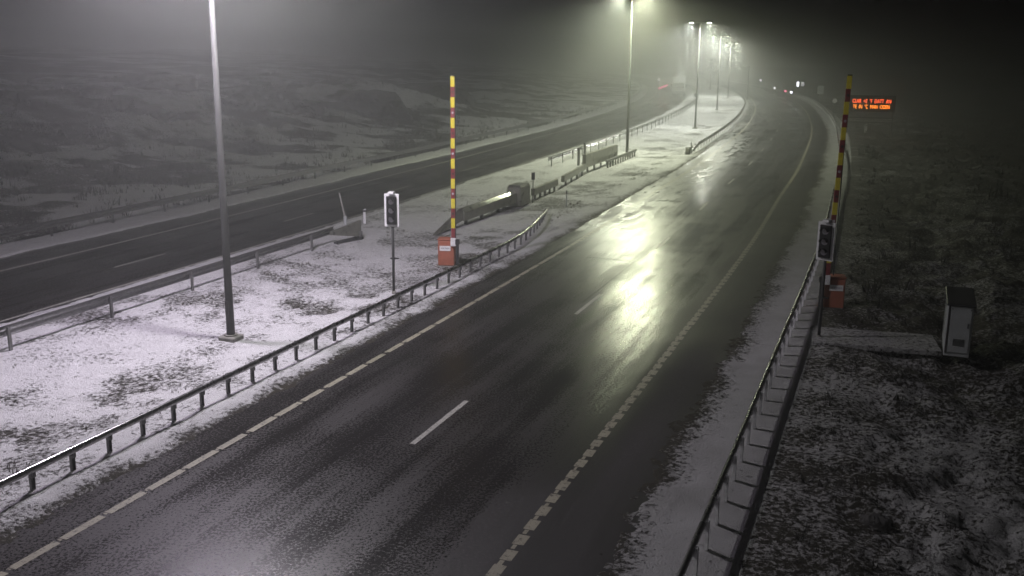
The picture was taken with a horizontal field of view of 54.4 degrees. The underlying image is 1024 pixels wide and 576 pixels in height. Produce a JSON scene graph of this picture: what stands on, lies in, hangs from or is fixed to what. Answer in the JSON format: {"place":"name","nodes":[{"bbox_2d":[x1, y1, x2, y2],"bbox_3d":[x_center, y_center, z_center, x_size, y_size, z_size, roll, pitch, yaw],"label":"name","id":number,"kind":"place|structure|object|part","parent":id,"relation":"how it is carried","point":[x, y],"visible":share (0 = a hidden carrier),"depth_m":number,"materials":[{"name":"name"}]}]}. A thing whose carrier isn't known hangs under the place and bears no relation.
{"place":"outdoors","nodes":[
{"label":"outdoors","id":0,"kind":"place"},
{"bbox_2d":[0,72,685,323],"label":"road","id":1,"kind":"structure","parent":0,"point":[35,286],"depth_m":49.51,"materials":[{"name":"grey asphalt"}]},
{"bbox_2d":[0,73,656,271],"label":"edge line","id":2,"kind":"object","parent":1,"relation":"on","point":[284,202],"visible":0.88,"depth_m":53.68,"materials":[{"name":"white paint"}]},
{"bbox_2d":[0,74,684,321],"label":"edge line","id":3,"kind":"object","parent":1,"relation":"on","point":[279,238],"visible":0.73,"depth_m":43.38,"materials":[{"name":"white paint"}]},
{"bbox_2d":[116,99,669,266],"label":"lane dashes","id":4,"kind":"object","parent":1,"relation":"on","point":[312,213],"visible":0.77,"depth_m":51.25,"materials":[{"name":"white paint"}]},
{"bbox_2d":[671,76,686,95],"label":"lorry","id":5,"kind":"object","parent":1,"relation":"on","point":[679,84],"visible":1,"depth_m":198.22,"materials":[{"name":"white paint"}]},
{"bbox_2d":[0,72,826,575],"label":"road","id":6,"kind":"structure","parent":0,"point":[346,476],"depth_m":23.11,"materials":[{"name":"grey asphalt"}]},
{"bbox_2d":[0,72,755,575],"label":"edge line","id":7,"kind":"object","parent":6,"relation":"on","point":[118,506],"visible":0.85,"depth_m":23.30,"materials":[{"name":"paint"}]},
{"bbox_2d":[410,86,780,443],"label":"lane dashes","id":8,"kind":"object","parent":6,"relation":"on","point":[438,423],"visible":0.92,"depth_m":24.07,"materials":[{"name":"white paint"}]},
{"bbox_2d":[542,222,680,301],"bbox_3d":[4.380,-1.538,43.041,2.679,0.001,18.096,5,14,19],"label":"loop cut","id":9,"kind":"object","parent":6,"relation":"on","point":[622,270],"visible":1,"depth_m":40.03,"materials":[{"name":"black asphalt"}]},
{"bbox_2d":[486,74,812,575],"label":"edge line","id":10,"kind":"object","parent":6,"relation":"on","point":[498,568],"visible":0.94,"depth_m":23.25,"materials":[{"name":"paint"}]},
{"bbox_2d":[0,46,1023,575],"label":"ground","id":11,"kind":"structure","parent":0,"point":[946,434],"depth_m":36.38,"materials":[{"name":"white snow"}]},
{"bbox_2d":[0,226,333,350],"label":"guardrail","id":12,"kind":"object","parent":11,"relation":"on","point":[8,330],"visible":0.8,"depth_m":33.04,"materials":[{"name":"metal"}]},
{"bbox_2d":[209,0,243,342],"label":"lamp pole","id":13,"kind":"object","parent":11,"relation":"on","point":[231,335],"visible":0.92,"depth_m":28.83,"materials":[{"name":"metal"}]},
{"bbox_2d":[0,209,547,490],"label":"guardrail","id":14,"kind":"object","parent":11,"relation":"on","point":[29,471],"visible":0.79,"depth_m":24.81,"materials":[{"name":"grey metal"}]},
{"bbox_2d":[0,70,597,244],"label":"hillside scrub","id":15,"kind":"object","parent":11,"relation":"on","point":[55,229],"visible":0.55,"depth_m":81.14,"materials":[{"name":"plant"}]},
{"bbox_2d":[0,80,641,237],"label":"guardrail","id":16,"kind":"object","parent":11,"relation":"on","point":[112,212],"visible":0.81,"depth_m":58.09,"materials":[{"name":"metal"}]},
{"bbox_2d":[339,193,346,224],"bbox_3d":[-7.737,-3.283,45.879,0.449,2.214,0.205,1,13,0],"label":"leaning pole","id":17,"kind":"object","parent":11,"relation":"on","point":[345,218],"visible":0.76,"depth_m":45.80,"materials":[{"name":"metal"}]},
{"bbox_2d":[330,220,363,244],"bbox_3d":[-7.426,-2.404,44.547,0.360,0.990,2.033,8,15,29],"label":"rail end terminal","id":18,"kind":"object","parent":11,"relation":"on","point":[352,229],"visible":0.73,"depth_m":44.67,"materials":[{"name":"grey metal"}]},
{"bbox_2d":[363,209,365,223],"bbox_3d":[-7.268,-3.471,49.140,0.132,0.900,0.075,1,13,0],"label":"marker post","id":19,"kind":"object","parent":11,"relation":"on","point":[364,216],"visible":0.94,"depth_m":49.10,"materials":[{"name":"white paint"}]},
{"bbox_2d":[340,89,411,119],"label":"rock outcrop","id":20,"kind":"object","parent":11,"relation":"on","point":[376,103],"visible":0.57,"depth_m":108.08,"materials":[{"name":"grey stone"}]},
{"bbox_2d":[384,191,399,293],"bbox_3d":[-4.198,-1.403,34.875,0.540,3.940,0.375,3,14,12],"label":"traffic signal","id":21,"kind":"object","parent":11,"relation":"on","point":[391,207],"visible":0.98,"depth_m":34.59,"materials":[{"name":"metal"}]},
{"bbox_2d":[425,84,468,103],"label":"rock outcrop","id":22,"kind":"object","parent":11,"relation":"on","point":[443,92],"visible":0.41,"depth_m":123.69,"materials":[{"name":"grey stone"}]},
{"bbox_2d":[436,75,459,266],"bbox_3d":[-2.507,-4.450,39.161,0.940,7.670,0.740,1,13,4],"label":"boom barrier","id":23,"kind":"object","parent":11,"relation":"on","point":[448,251],"visible":0.98,"depth_m":39.17,"materials":[{"name":"metal"}]},
{"bbox_2d":[433,182,529,235],"bbox_3d":[-1.474,-4.203,51.885,0.850,1.300,11.308,6,14,21],"label":"crossover barrier","id":24,"kind":"object","parent":11,"relation":"on","point":[517,194],"visible":0.88,"depth_m":52.80,"materials":[{"name":"grey metal"}]},
{"bbox_2d":[531,172,534,202],"bbox_3d":[1.203,-5.645,57.136,0.200,1.960,0.060,1,13,0],"label":"marker pole","id":25,"kind":"object","parent":11,"relation":"on","point":[533,176],"visible":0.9,"depth_m":56.98,"materials":[{"name":"grey metal"}]},
{"bbox_2d":[531,179,557,199],"bbox_3d":[2.006,-5.934,60.509,0.220,0.830,4.965,5,14,18],"label":"barrier","id":26,"kind":"object","parent":11,"relation":"on","point":[544,187],"visible":0.77,"depth_m":60.16,"materials":[{"name":"grey metal"}]},
{"bbox_2d":[561,164,585,184],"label":"barrier","id":27,"kind":"object","parent":11,"relation":"on","point":[573,173],"visible":0.85,"depth_m":66.87,"materials":[{"name":"grey metal"}]},
{"bbox_2d":[577,147,581,165],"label":"stub post","id":28,"kind":"object","parent":11,"relation":"on","point":[578,156],"visible":0.83,"depth_m":76.06,"materials":[{"name":"grey metal"}]},
{"bbox_2d":[583,142,587,153],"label":"stub post","id":29,"kind":"object","parent":11,"relation":"on","point":[584,151],"visible":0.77,"depth_m":77.92,"materials":[{"name":"grey metal"}]},
{"bbox_2d":[582,145,617,171],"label":"barrier","id":30,"kind":"object","parent":11,"relation":"on","point":[594,158],"visible":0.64,"depth_m":74.70,"materials":[{"name":"grey metal"}]},
{"bbox_2d":[606,149,636,167],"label":"barrier","id":31,"kind":"object","parent":11,"relation":"on","point":[621,157],"visible":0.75,"depth_m":78.85,"materials":[{"name":"grey metal"}]},
{"bbox_2d":[548,84,697,165],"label":"guardrail","id":32,"kind":"object","parent":11,"relation":"on","point":[572,151],"visible":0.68,"depth_m":95.79,"materials":[{"name":"metal"}]},
{"bbox_2d":[624,0,632,156],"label":"lamp pole","id":33,"kind":"object","parent":11,"relation":"on","point":[628,115],"visible":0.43,"depth_m":82.03,"materials":[{"name":"metal"}]},
{"bbox_2d":[685,147,690,154],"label":"rail end buffer","id":34,"kind":"object","parent":11,"relation":"on","point":[687,150],"visible":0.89,"depth_m":84.29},
{"bbox_2d":[688,22,712,128],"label":"lamp pole","id":35,"kind":"object","parent":11,"relation":"on","point":[695,127],"visible":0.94,"depth_m":114.00,"materials":[{"name":"metal"}]},
{"bbox_2d":[695,58,724,89],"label":"frosted tree","id":36,"kind":"object","parent":11,"relation":"on","point":[712,72],"visible":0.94,"depth_m":239.78,"materials":[{"name":"white plant"}]},
{"bbox_2d":[691,84,745,153],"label":"guardrail","id":37,"kind":"object","parent":11,"relation":"on","point":[730,123],"visible":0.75,"depth_m":109.01,"materials":[{"name":"metal"}]},
{"bbox_2d":[712,35,729,109],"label":"lamp pole","id":38,"kind":"object","parent":11,"relation":"on","point":[718,74],"visible":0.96,"depth_m":152.40,"materials":[{"name":"metal"}]},
{"bbox_2d":[726,43,736,97],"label":"lamp pole","id":39,"kind":"object","parent":11,"relation":"on","point":[729,71],"visible":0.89,"depth_m":195.37,"materials":[{"name":"metal"}]},
{"bbox_2d":[676,92,839,575],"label":"guardrail","id":40,"kind":"object","parent":11,"relation":"on","point":[692,552],"visible":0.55,"depth_m":21.85,"materials":[{"name":"metal"}]},
{"bbox_2d":[817,86,823,102],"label":"road sign","id":41,"kind":"object","parent":11,"relation":"on","point":[820,89],"visible":0.9,"depth_m":167.72,"materials":[{"name":"metal"}]},
{"bbox_2d":[818,74,851,307],"bbox_3d":[10.897,-3.030,33.141,0.940,7.970,0.740,3,14,10],"label":"boom barrier","id":42,"kind":"object","parent":11,"relation":"on","point":[834,289],"visible":0.84,"depth_m":33.08,"materials":[{"name":"metal"}]},
{"bbox_2d":[846,95,895,136],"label":"message sign","id":43,"kind":"object","parent":11,"relation":"on","point":[866,103],"visible":0.95,"depth_m":108.38,"materials":[{"name":"metal"}]},
{"bbox_2d":[859,513,891,532],"bbox_3d":[6.776,4.404,18.609,0.603,0.365,0.568,5,14,18],"label":"bank rock","id":44,"kind":"object","parent":11,"relation":"on","point":[875,521],"visible":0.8,"depth_m":18.42,"materials":[{"name":"grey stone"}]},
{"bbox_2d":[810,326,941,355],"bbox_3d":[10.886,1.589,30.054,3.600,0.160,1.800,4,14,14],"label":"concrete pad","id":45,"kind":"object","parent":11,"relation":"on","point":[898,342],"visible":0.96,"depth_m":29.75,"materials":[{"name":"grey concrete"}]},
{"bbox_2d":[816,219,835,336],"bbox_3d":[9.226,-0.086,29.723,0.540,3.940,0.375,12,18,41],"label":"traffic signal","id":46,"kind":"object","parent":45,"relation":"on","point":[825,240],"visible":0.98,"depth_m":29.43,"materials":[{"name":"metal"}]},
{"bbox_2d":[786,133,1023,575],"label":"heather","id":47,"kind":"object","parent":11,"relation":"on","point":[824,429],"visible":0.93,"depth_m":26.72,"materials":[{"name":"brown plant"}]},
{"bbox_2d":[855,120,1023,364],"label":"bank brush","id":48,"kind":"object","parent":11,"relation":"on","point":[1009,132],"visible":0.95,"depth_m":72.46,"materials":[{"name":"brown plant"}]},
{"bbox_2d":[942,286,976,357],"bbox_3d":[13.153,0.979,29.411,0.780,1.565,2.400,6,14,21],"label":"roadside cabinet","id":49,"kind":"object","parent":11,"relation":"on","point":[960,305],"visible":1,"depth_m":28.43,"materials":[{"name":"metal"}]},
{"bbox_3d":[12.741,1.195,28.364,0.540,1.340,0.030,6,14,21],"label":"door","id":50,"kind":"part","parent":49,"relation":"part of","materials":[{"name":"grey metal"}]},
{"bbox_2d":[0,0,1023,72],"label":"sky","id":51,"kind":"structure","parent":0,"point":[541,35],"materials":[{"name":"grey"}]}
]}

